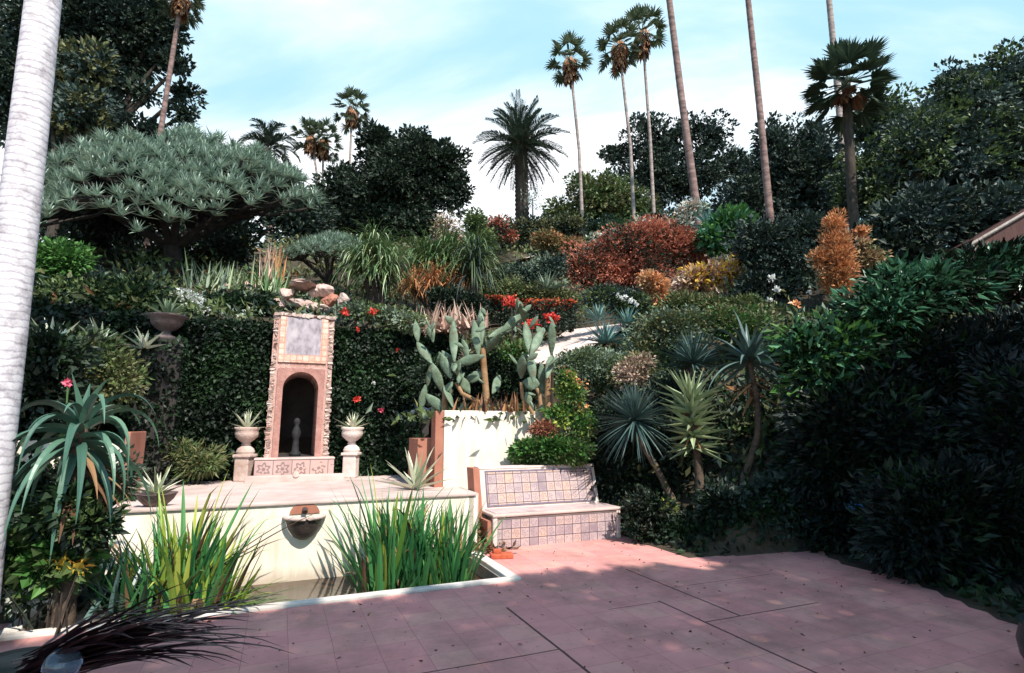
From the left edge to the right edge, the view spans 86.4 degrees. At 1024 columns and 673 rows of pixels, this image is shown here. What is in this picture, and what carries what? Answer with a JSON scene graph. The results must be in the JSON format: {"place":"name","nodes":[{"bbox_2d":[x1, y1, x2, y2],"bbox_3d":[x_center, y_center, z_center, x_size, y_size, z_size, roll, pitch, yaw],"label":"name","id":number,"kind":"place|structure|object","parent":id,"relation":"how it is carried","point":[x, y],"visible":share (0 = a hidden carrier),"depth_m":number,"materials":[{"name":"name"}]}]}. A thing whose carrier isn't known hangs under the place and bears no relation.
{"place":"outdoors","nodes":[
{"label":"outdoors","id":0,"kind":"place"},
{"bbox_2d":[0,535,1023,672],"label":"patio","id":1,"kind":"structure","parent":0,"point":[475,626],"depth_m":4.43,"materials":[{"name":"pink tile"}]},
{"bbox_2d":[40,646,82,672],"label":"glass ball","id":2,"kind":"object","parent":1,"relation":"on","point":[56,662],"visible":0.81,"depth_m":2.77,"materials":[{"name":"blue"}]},
{"bbox_2d":[11,581,296,672],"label":"dark strap leaf plant","id":3,"kind":"object","parent":1,"relation":"on","point":[97,648],"visible":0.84,"depth_m":2.89,"materials":[{"name":"black plant"}]},
{"bbox_2d":[0,551,520,640],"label":"curb","id":4,"kind":"structure","parent":1,"relation":"in","point":[490,571],"depth_m":5.12,"materials":[{"name":"white concrete"}]},
{"bbox_2d":[2,543,155,629],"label":"dark strap plant","id":5,"kind":"object","parent":4,"relation":"on","point":[86,594],"visible":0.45,"depth_m":4.61,"materials":[{"name":"green plant"}]},
{"bbox_2d":[74,513,215,618],"bbox_3d":[-3.472,2.017,4.865,1.420,0.834,1.192,0,-10,0],"label":"dark strap plant","id":6,"kind":"object","parent":4,"relation":"on","point":[125,579],"visible":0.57,"depth_m":4.73,"materials":[{"name":"green plant"}]},
{"bbox_2d":[75,568,482,624],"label":"pool water","id":7,"kind":"structure","parent":4,"relation":"in","point":[324,587],"depth_m":6.02,"materials":[{"name":"brown liquid"}]},
{"bbox_2d":[73,474,273,621],"bbox_3d":[-3.215,1.985,5.222,1.821,1.334,1.710,2,-10,-12],"label":"iris clump","id":8,"kind":"object","parent":7,"relation":"on","point":[199,576],"visible":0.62,"depth_m":5.01,"materials":[{"name":"green plant"}]},
{"bbox_2d":[306,464,507,592],"bbox_3d":[-1.188,2.145,6.318,2.283,1.381,1.812,0,-10,0],"label":"iris clump","id":9,"kind":"object","parent":7,"relation":"on","point":[401,551],"visible":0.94,"depth_m":6.00,"materials":[{"name":"green plant"}]},
{"bbox_2d":[467,463,620,547],"bbox_3d":[0.473,2.464,8.092,2.130,1.050,0.880,4,-10,-22],"label":"garden bench","id":10,"kind":"object","parent":1,"relation":"on","point":[540,504],"visible":0.83,"depth_m":7.96,"materials":[{"name":"tile"}]},
{"bbox_2d":[0,242,1023,624],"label":"ground","id":11,"kind":"structure","parent":0,"point":[752,548],"depth_m":8.82,"materials":[{"name":"soil"}]},
{"bbox_2d":[0,0,61,600],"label":"white palm","id":12,"kind":"object","parent":11,"relation":"on","point":[23,167],"visible":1,"depth_m":4.48,"materials":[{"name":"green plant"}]},
{"bbox_2d":[0,512,112,629],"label":"broad leaf plant","id":13,"kind":"object","parent":11,"relation":"on","point":[28,563],"visible":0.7,"depth_m":4.33,"materials":[{"name":"green plant"}]},
{"bbox_2d":[35,234,102,279],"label":"clipped shrub","id":14,"kind":"object","parent":11,"relation":"on","point":[57,256],"visible":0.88,"depth_m":10.75,"materials":[{"name":"green plant"}]},
{"bbox_2d":[44,550,95,636],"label":"yellow leaf plant","id":15,"kind":"object","parent":11,"relation":"on","point":[78,567],"visible":0.78,"depth_m":4.32,"materials":[{"name":"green plant"}]},
{"bbox_2d":[9,474,131,627],"bbox_3d":[-3.633,2.085,4.343,0.948,1.923,0.635,0,-10,0],"label":"dark bush","id":16,"kind":"object","parent":11,"relation":"on","point":[91,525],"visible":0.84,"depth_m":4.37,"materials":[{"name":"green plant"}]},
{"bbox_2d":[13,33,129,237],"bbox_3d":[-21.296,-7.757,25.616,4.806,14.377,3.396,0,-10,0],"label":"leafy tree","id":17,"kind":"object","parent":11,"relation":"on","point":[77,95],"visible":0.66,"depth_m":25.97,"materials":[{"name":"green plant"}]},
{"bbox_2d":[9,431,145,511],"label":"planter wall","id":18,"kind":"structure","parent":11,"relation":"on","point":[138,438],"depth_m":7.06,"materials":[{"name":"beige paint"}]},
{"bbox_2d":[2,372,158,627],"bbox_3d":[-3.745,1.731,4.466,1.194,2.867,1.074,0,-10,0],"label":"arching aloe","id":19,"kind":"object","parent":11,"relation":"on","point":[75,453],"visible":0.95,"depth_m":4.55,"materials":[{"name":"green plant"}]},
{"bbox_2d":[9,319,151,516],"bbox_3d":[-5.670,1.161,6.792,2.194,2.804,1.343,0,-10,0],"label":"dark bush","id":20,"kind":"object","parent":11,"relation":"on","point":[54,359],"visible":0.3,"depth_m":6.74,"materials":[{"name":"green plant"}]},
{"bbox_2d":[0,0,208,227],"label":"evergreen tree","id":21,"kind":"object","parent":11,"relation":"on","point":[138,34],"visible":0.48,"depth_m":32.33,"materials":[{"name":"green plant"}]},
{"bbox_2d":[32,270,186,335],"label":"hedge","id":22,"kind":"object","parent":11,"relation":"on","point":[114,287],"visible":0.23,"depth_m":9.61,"materials":[{"name":"green plant"}]},
{"bbox_2d":[68,325,154,430],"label":"olive bush","id":23,"kind":"object","parent":11,"relation":"on","point":[115,360],"visible":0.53,"depth_m":7.79,"materials":[{"name":"green plant"}]},
{"bbox_2d":[48,202,266,271],"bbox_3d":[-9.750,-2.658,15.149,5.894,3.114,2.177,0,-10,0],"label":"bush","id":24,"kind":"object","parent":11,"relation":"on","point":[230,247],"visible":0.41,"depth_m":14.84,"materials":[{"name":"green plant"}]},
{"bbox_2d":[0,129,340,250],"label":"hedge bank","id":25,"kind":"structure","parent":11,"relation":"on","point":[303,221],"depth_m":27.88,"materials":[{"name":"green plant"}]},
{"bbox_2d":[144,0,205,245],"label":"tall fan palm","id":26,"kind":"object","parent":11,"relation":"on","point":[178,10],"visible":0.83,"depth_m":30.15,"materials":[{"name":"brown plant"}]},
{"bbox_2d":[91,305,273,481],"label":"ivy wall","id":27,"kind":"structure","parent":11,"relation":"on","point":[229,359],"depth_m":9.56,"materials":[{"name":"plant"}]},
{"bbox_2d":[39,119,328,276],"bbox_3d":[-9.063,-3.627,14.031,7.074,4.748,6.325,-5,-11,28],"label":"dragon tree","id":28,"kind":"object","parent":11,"relation":"on","point":[193,175],"visible":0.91,"depth_m":12.71,"materials":[{"name":"green plant"}]},
{"bbox_2d":[173,247,242,290],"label":"aloe clump","id":29,"kind":"object","parent":11,"relation":"on","point":[219,280],"visible":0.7,"depth_m":12.24,"materials":[{"name":"green plant"}]},
{"bbox_2d":[196,288,281,316],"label":"boxed hedge","id":30,"kind":"object","parent":11,"relation":"on","point":[237,300],"visible":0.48,"depth_m":11.08,"materials":[{"name":"green plant"}]},
{"bbox_2d":[237,117,300,247],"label":"feather palm","id":31,"kind":"object","parent":11,"relation":"on","point":[267,137],"visible":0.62,"depth_m":33.00,"materials":[{"name":"plant"}]},
{"bbox_2d":[80,490,476,586],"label":"terrace wall","id":32,"kind":"structure","parent":11,"relation":"on","point":[297,553],"depth_m":6.38,"materials":[{"name":"beige paint"}]},
{"bbox_2d":[113,475,478,522],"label":"terrace","id":33,"kind":"structure","parent":11,"relation":"on","point":[285,490],"depth_m":8.02,"materials":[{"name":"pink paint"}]},
{"bbox_2d":[120,334,193,485],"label":"urn plinth","id":34,"kind":"structure","parent":33,"relation":"on","point":[166,391],"depth_m":8.74,"materials":[{"name":"plant"}]},
{"bbox_2d":[157,436,235,484],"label":"grass clump","id":35,"kind":"object","parent":33,"relation":"on","point":[190,458],"visible":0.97,"depth_m":8.70,"materials":[{"name":"green plant"}]},
{"bbox_2d":[232,427,259,481],"bbox_3d":[-4.574,2.014,9.352,0.414,0.905,0.414,0,-10,0],"label":"pedestal urn","id":36,"kind":"object","parent":33,"relation":"on","point":[245,455],"visible":0.97,"depth_m":9.24,"materials":[{"name":"stone"}]},
{"bbox_2d":[244,312,343,482],"bbox_3d":[-3.987,1.110,10.235,1.560,2.989,1.821,4,-10,-22],"label":"wall fountain","id":37,"kind":"object","parent":33,"relation":"on","point":[298,402],"depth_m":9.92,"materials":[{"name":"pink brick"}]},
{"bbox_2d":[341,427,363,477],"bbox_3d":[-2.950,2.126,10.022,0.414,0.905,0.414,0,-10,0],"label":"pedestal urn","id":38,"kind":"object","parent":33,"relation":"on","point":[351,453],"visible":0.98,"depth_m":9.90,"materials":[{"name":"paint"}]},
{"bbox_2d":[377,449,450,488],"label":"agave","id":39,"kind":"object","parent":33,"relation":"on","point":[416,475],"visible":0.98,"depth_m":7.92,"materials":[{"name":"green plant"}]},
{"bbox_2d":[289,116,331,177],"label":"tall fan palm","id":40,"kind":"object","parent":11,"relation":"on","point":[310,146],"visible":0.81,"depth_m":40.61,"materials":[{"name":"green plant"}]},
{"bbox_2d":[275,279,349,311],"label":"rocks","id":41,"kind":"object","parent":11,"relation":"on","point":[326,292],"visible":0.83,"depth_m":11.99,"materials":[{"name":"stone"}]},
{"bbox_2d":[277,229,365,286],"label":"dragon tree","id":42,"kind":"object","parent":11,"relation":"on","point":[322,241],"visible":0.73,"depth_m":14.70,"materials":[{"name":"green plant"}]},
{"bbox_2d":[302,117,345,184],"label":"tall fan palm","id":43,"kind":"object","parent":11,"relation":"on","point":[322,154],"visible":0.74,"depth_m":41.36,"materials":[{"name":"green plant"}]},
{"bbox_2d":[330,84,370,163],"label":"tall fan palm","id":44,"kind":"object","parent":11,"relation":"on","point":[353,120],"visible":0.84,"depth_m":47.50,"materials":[{"name":"green plant"}]},
{"bbox_2d":[318,214,427,325],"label":"ponytail palm","id":45,"kind":"object","parent":11,"relation":"on","point":[375,266],"visible":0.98,"depth_m":13.69,"materials":[{"name":"green plant"}]},
{"bbox_2d":[334,298,431,335],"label":"bush","id":46,"kind":"object","parent":11,"relation":"on","point":[360,309],"visible":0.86,"depth_m":10.82,"materials":[{"name":"green plant"}]},
{"bbox_2d":[308,117,476,244],"bbox_3d":[-9.086,-10.636,39.107,13.203,10.379,6.342,0,-10,0],"label":"round tree","id":47,"kind":"object","parent":11,"relation":"on","point":[411,177],"visible":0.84,"depth_m":38.14,"materials":[{"name":"green plant"}]},
{"bbox_2d":[328,323,461,475],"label":"ivy wall","id":48,"kind":"structure","parent":11,"relation":"on","point":[364,364],"depth_m":10.59,"materials":[{"name":"plant"}]},
{"bbox_2d":[392,257,483,318],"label":"dry grass","id":49,"kind":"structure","parent":11,"relation":"on","point":[418,286],"depth_m":15.31,"materials":[{"name":"brown plant"}]},
{"bbox_2d":[390,221,501,289],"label":"ponytail palm","id":50,"kind":"object","parent":11,"relation":"on","point":[423,254],"visible":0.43,"depth_m":16.32,"materials":[{"name":"green plant"}]},
{"bbox_2d":[426,282,491,320],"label":"bush","id":51,"kind":"object","parent":11,"relation":"on","point":[468,299],"visible":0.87,"depth_m":13.11,"materials":[{"name":"green plant"}]},
{"bbox_2d":[413,307,521,417],"bbox_3d":[-0.772,0.480,9.343,1.954,2.019,0.645,-2,-10,10],"label":"prickly pear","id":52,"kind":"object","parent":11,"relation":"on","point":[447,362],"visible":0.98,"depth_m":9.33,"materials":[{"name":"green plant"}]},
{"bbox_2d":[426,219,519,351],"bbox_3d":[-1.028,-1.122,14.060,2.605,3.727,2.670,0,-10,0],"label":"ponytail palm","id":53,"kind":"object","parent":11,"relation":"on","point":[474,260],"visible":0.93,"depth_m":13.93,"materials":[{"name":"green plant"}]},
{"bbox_2d":[404,344,544,408],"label":"dark bush","id":54,"kind":"object","parent":11,"relation":"on","point":[510,379],"visible":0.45,"depth_m":10.09,"materials":[{"name":"green plant"}]},
{"bbox_2d":[394,410,569,517],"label":"planter wall","id":55,"kind":"structure","parent":11,"relation":"on","point":[461,444],"depth_m":8.67,"materials":[{"name":"beige paint"}]},
{"bbox_2d":[472,89,571,245],"bbox_3d":[0.577,-11.454,38.380,6.708,11.034,6.363,4,-10,-24],"label":"date palm","id":56,"kind":"object","parent":11,"relation":"on","point":[521,140],"visible":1,"depth_m":37.99,"materials":[{"name":"green plant"}]},
{"bbox_2d":[479,252,571,313],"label":"dark bush","id":57,"kind":"object","parent":11,"relation":"on","point":[542,265],"visible":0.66,"depth_m":18.87,"materials":[{"name":"green plant"}]},
{"bbox_2d":[29,296,1023,617],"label":"ivy ground cover","id":58,"kind":"object","parent":11,"relation":"on","point":[71,314],"visible":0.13,"depth_m":7.36,"materials":[{"name":"green plant"}]},
{"bbox_2d":[32,227,1023,525],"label":"ground cover","id":59,"kind":"object","parent":11,"relation":"on","point":[212,305],"visible":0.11,"depth_m":12.04,"materials":[{"name":"green plant"}]},
{"bbox_2d":[523,297,578,333],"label":"flowering hedge","id":60,"kind":"object","parent":59,"relation":"on","point":[557,306],"visible":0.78,"depth_m":14.17,"materials":[{"name":"green plant"}]},
{"bbox_2d":[478,272,578,330],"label":"olive bush","id":61,"kind":"object","parent":11,"relation":"on","point":[524,291],"visible":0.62,"depth_m":16.24,"materials":[{"name":"green plant"}]},
{"bbox_2d":[509,298,556,415],"bbox_3d":[0.437,0.342,9.111,0.724,1.970,0.910,-5,-11,28],"label":"prickly pear","id":62,"kind":"object","parent":11,"relation":"on","point":[525,362],"visible":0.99,"depth_m":8.99,"materials":[{"name":"plant"}]},
{"bbox_2d":[505,209,591,249],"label":"dark bush","id":63,"kind":"object","parent":11,"relation":"on","point":[568,225],"visible":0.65,"depth_m":34.16,"materials":[{"name":"green plant"}]},
{"bbox_2d":[504,431,597,470],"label":"leafy shrub","id":64,"kind":"object","parent":11,"relation":"on","point":[562,449],"visible":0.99,"depth_m":8.47,"materials":[{"name":"green plant"}]},
{"bbox_2d":[527,228,583,255],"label":"olive bush","id":65,"kind":"object","parent":11,"relation":"on","point":[548,240],"visible":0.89,"depth_m":27.98,"materials":[{"name":"green plant"}]},
{"bbox_2d":[544,30,592,249],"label":"tall fan palm","id":66,"kind":"object","parent":11,"relation":"on","point":[569,76],"visible":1,"depth_m":37.16,"materials":[{"name":"green plant"}]},
{"bbox_2d":[540,366,602,441],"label":"vine","id":67,"kind":"object","parent":11,"relation":"on","point":[570,418],"visible":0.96,"depth_m":8.74,"materials":[{"name":"green plant"}]},
{"bbox_2d":[548,344,636,438],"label":"mound shrub","id":68,"kind":"object","parent":11,"relation":"on","point":[593,365],"visible":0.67,"depth_m":10.46,"materials":[{"name":"green plant"}]},
{"bbox_2d":[540,167,661,222],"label":"leafy tree","id":69,"kind":"object","parent":11,"relation":"on","point":[602,195],"visible":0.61,"depth_m":38.29,"materials":[{"name":"green plant"}]},
{"bbox_2d":[577,281,659,333],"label":"daisy bush","id":70,"kind":"object","parent":11,"relation":"on","point":[640,297],"visible":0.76,"depth_m":14.16,"materials":[{"name":"green plant"}]},
{"bbox_2d":[595,14,642,215],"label":"tall fan palm","id":71,"kind":"object","parent":11,"relation":"on","point":[618,53],"visible":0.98,"depth_m":37.31,"materials":[{"name":"green plant"}]},
{"bbox_2d":[606,349,659,394],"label":"heather bush","id":72,"kind":"object","parent":11,"relation":"on","point":[634,369],"visible":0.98,"depth_m":9.84,"materials":[{"name":"brown plant"}]},
{"bbox_2d":[584,381,682,510],"bbox_3d":[1.898,1.718,8.311,1.625,2.190,1.628,-9,-13,43],"label":"tree aloe","id":73,"kind":"object","parent":11,"relation":"on","point":[635,420],"visible":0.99,"depth_m":8.27,"materials":[{"name":"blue plant"}]},
{"bbox_2d":[559,213,710,296],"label":"rust bush","id":74,"kind":"object","parent":11,"relation":"on","point":[656,244],"visible":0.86,"depth_m":18.85,"materials":[{"name":"red plant"}]},
{"bbox_2d":[616,2,667,213],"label":"tall fan palm","id":75,"kind":"object","parent":11,"relation":"on","point":[636,13],"visible":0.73,"depth_m":38.43,"materials":[{"name":"green plant"}]},
{"bbox_2d":[580,393,710,522],"bbox_3d":[1.986,2.208,8.973,2.498,2.580,1.442,0,-10,0],"label":"dark bush","id":76,"kind":"object","parent":11,"relation":"on","point":[613,483],"visible":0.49,"depth_m":8.69,"materials":[{"name":"green plant"}]},
{"bbox_2d":[581,197,710,246],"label":"pale shrubs","id":77,"kind":"object","parent":11,"relation":"on","point":[695,205],"visible":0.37,"depth_m":23.01,"materials":[{"name":"green plant"}]},
{"bbox_2d":[635,268,672,309],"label":"orange shrub","id":78,"kind":"object","parent":11,"relation":"on","point":[649,282],"visible":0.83,"depth_m":14.79,"materials":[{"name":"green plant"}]},
{"bbox_2d":[614,303,726,381],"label":"mound shrub","id":79,"kind":"object","parent":11,"relation":"on","point":[658,327],"visible":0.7,"depth_m":11.10,"materials":[{"name":"green plant"}]},
{"bbox_2d":[596,108,756,213],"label":"skyline tree","id":80,"kind":"object","parent":11,"relation":"on","point":[707,138],"visible":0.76,"depth_m":46.21,"materials":[{"name":"green plant"}]},
{"bbox_2d":[666,0,707,264],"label":"tall fan palm","id":81,"kind":"object","parent":11,"relation":"on","point":[692,178],"visible":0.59,"depth_m":27.11,"materials":[{"name":"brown plant"}]},
{"bbox_2d":[650,367,731,502],"bbox_3d":[2.681,1.547,8.139,1.196,2.176,1.074,-3,-10,17],"label":"tree aloe","id":82,"kind":"object","parent":11,"relation":"on","point":[691,402],"visible":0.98,"depth_m":8.10,"materials":[{"name":"green plant"}]},
{"bbox_2d":[646,325,740,416],"bbox_3d":[3.096,1.089,9.272,1.601,2.693,1.635,0,-10,0],"label":"tree aloe","id":83,"kind":"object","parent":11,"relation":"on","point":[691,357],"visible":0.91,"depth_m":9.28,"materials":[{"name":"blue plant"}]},
{"bbox_2d":[669,251,747,298],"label":"golden shrub","id":84,"kind":"object","parent":11,"relation":"on","point":[703,276],"visible":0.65,"depth_m":14.75,"materials":[{"name":"yellow plant"}]},
{"bbox_2d":[638,366,798,446],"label":"dark bush","id":85,"kind":"object","parent":11,"relation":"on","point":[670,381],"visible":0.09,"depth_m":9.67,"materials":[{"name":"green plant"}]},
{"bbox_2d":[617,484,825,545],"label":"shrub","id":86,"kind":"object","parent":11,"relation":"on","point":[649,516],"visible":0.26,"depth_m":7.59,"materials":[{"name":"green plant"}]},
{"bbox_2d":[650,288,793,318],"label":"green bush","id":87,"kind":"object","parent":11,"relation":"on","point":[680,298],"visible":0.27,"depth_m":12.89,"materials":[{"name":"green plant"}]},
{"bbox_2d":[691,201,759,261],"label":"leafy shrub","id":88,"kind":"object","parent":11,"relation":"on","point":[709,236],"visible":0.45,"depth_m":18.42,"materials":[{"name":"green plant"}]},
{"bbox_2d":[684,311,800,480],"bbox_3d":[3.757,1.003,8.314,1.964,3.082,1.943,0,-10,0],"label":"tree aloe","id":89,"kind":"object","parent":11,"relation":"on","point":[750,355],"visible":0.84,"depth_m":8.35,"materials":[{"name":"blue plant"}]},
{"bbox_2d":[700,301,790,355],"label":"olive bush","id":90,"kind":"object","parent":11,"relation":"on","point":[751,320],"visible":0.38,"depth_m":11.19,"materials":[{"name":"green plant"}]},
{"bbox_2d":[745,0,773,228],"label":"tall fan palm","id":91,"kind":"object","parent":11,"relation":"on","point":[769,211],"visible":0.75,"depth_m":27.05,"materials":[{"name":"brown plant"}]},
{"bbox_2d":[690,466,838,547],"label":"shrub","id":92,"kind":"object","parent":11,"relation":"on","point":[726,499],"visible":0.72,"depth_m":7.37,"materials":[{"name":"green plant"}]},
{"bbox_2d":[718,208,846,303],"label":"dark shrub","id":93,"kind":"object","parent":11,"relation":"on","point":[764,250],"visible":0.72,"depth_m":13.96,"materials":[{"name":"green plant"}]},
{"bbox_2d":[703,110,862,221],"bbox_3d":[14.769,-6.793,29.298,8.910,11.390,5.338,0,-10,0],"label":"dark tree","id":94,"kind":"object","parent":11,"relation":"on","point":[800,168],"visible":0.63,"depth_m":28.77,"materials":[{"name":"green plant"}]},
{"bbox_2d":[805,207,871,309],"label":"orange conifer","id":95,"kind":"object","parent":11,"relation":"on","point":[834,258],"visible":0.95,"depth_m":12.32,"materials":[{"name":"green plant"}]},
{"bbox_2d":[758,299,934,404],"bbox_3d":[4.772,1.073,7.634,2.443,3.498,1.340,0,-10,0],"label":"shade shrub","id":96,"kind":"object","parent":11,"relation":"on","point":[810,351],"visible":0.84,"depth_m":7.48,"materials":[{"name":"green plant"}]},
{"bbox_2d":[800,35,901,274],"bbox_3d":[12.807,-6.127,20.432,3.545,10.824,3.604,0,-10,0],"label":"broad fan palm","id":97,"kind":"object","parent":11,"relation":"on","point":[843,52],"visible":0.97,"depth_m":20.42,"materials":[{"name":"green plant"}]},
{"bbox_2d":[821,81,937,222],"bbox_3d":[17.269,-5.832,24.162,6.585,11.446,4.227,0,-10,0],"label":"dark tree","id":98,"kind":"object","parent":11,"relation":"on","point":[868,175],"visible":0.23,"depth_m":24.20,"materials":[{"name":"green plant"}]},
{"bbox_2d":[764,293,1023,555],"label":"shade bank","id":99,"kind":"structure","parent":11,"relation":"on","point":[834,438],"depth_m":7.08,"materials":[{"name":"green plant"}]},
{"bbox_2d":[825,233,1023,347],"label":"shade shrub","id":100,"kind":"object","parent":11,"relation":"on","point":[959,280],"visible":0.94,"depth_m":7.43,"materials":[{"name":"green plant"}]},
{"bbox_2d":[838,341,1023,588],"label":"shade bank","id":101,"kind":"structure","parent":11,"relation":"on","point":[933,517],"depth_m":5.76,"materials":[{"name":"green plant"}]},
{"bbox_2d":[849,177,1023,277],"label":"dark tree","id":102,"kind":"object","parent":11,"relation":"on","point":[915,221],"visible":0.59,"depth_m":15.60,"materials":[{"name":"green plant"}]},
{"bbox_2d":[872,36,1023,199],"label":"thin topped tree","id":103,"kind":"object","parent":11,"relation":"on","point":[967,127],"visible":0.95,"depth_m":18.89,"materials":[{"name":"green plant"}]},
{"bbox_2d":[941,209,1023,303],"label":"garden shed","id":104,"kind":"structure","parent":11,"relation":"on","point":[1010,227],"depth_m":14.65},
{"bbox_2d":[0,0,1023,248],"label":"sky","id":105,"kind":"structure","parent":0,"point":[444,66],"materials":[{"name":"blue"}]},
{"bbox_2d":[528,324,626,366],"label":"garden path","id":106,"kind":"structure","parent":0,"point":[568,340],"depth_m":14.03,"materials":[{"name":"concrete"}]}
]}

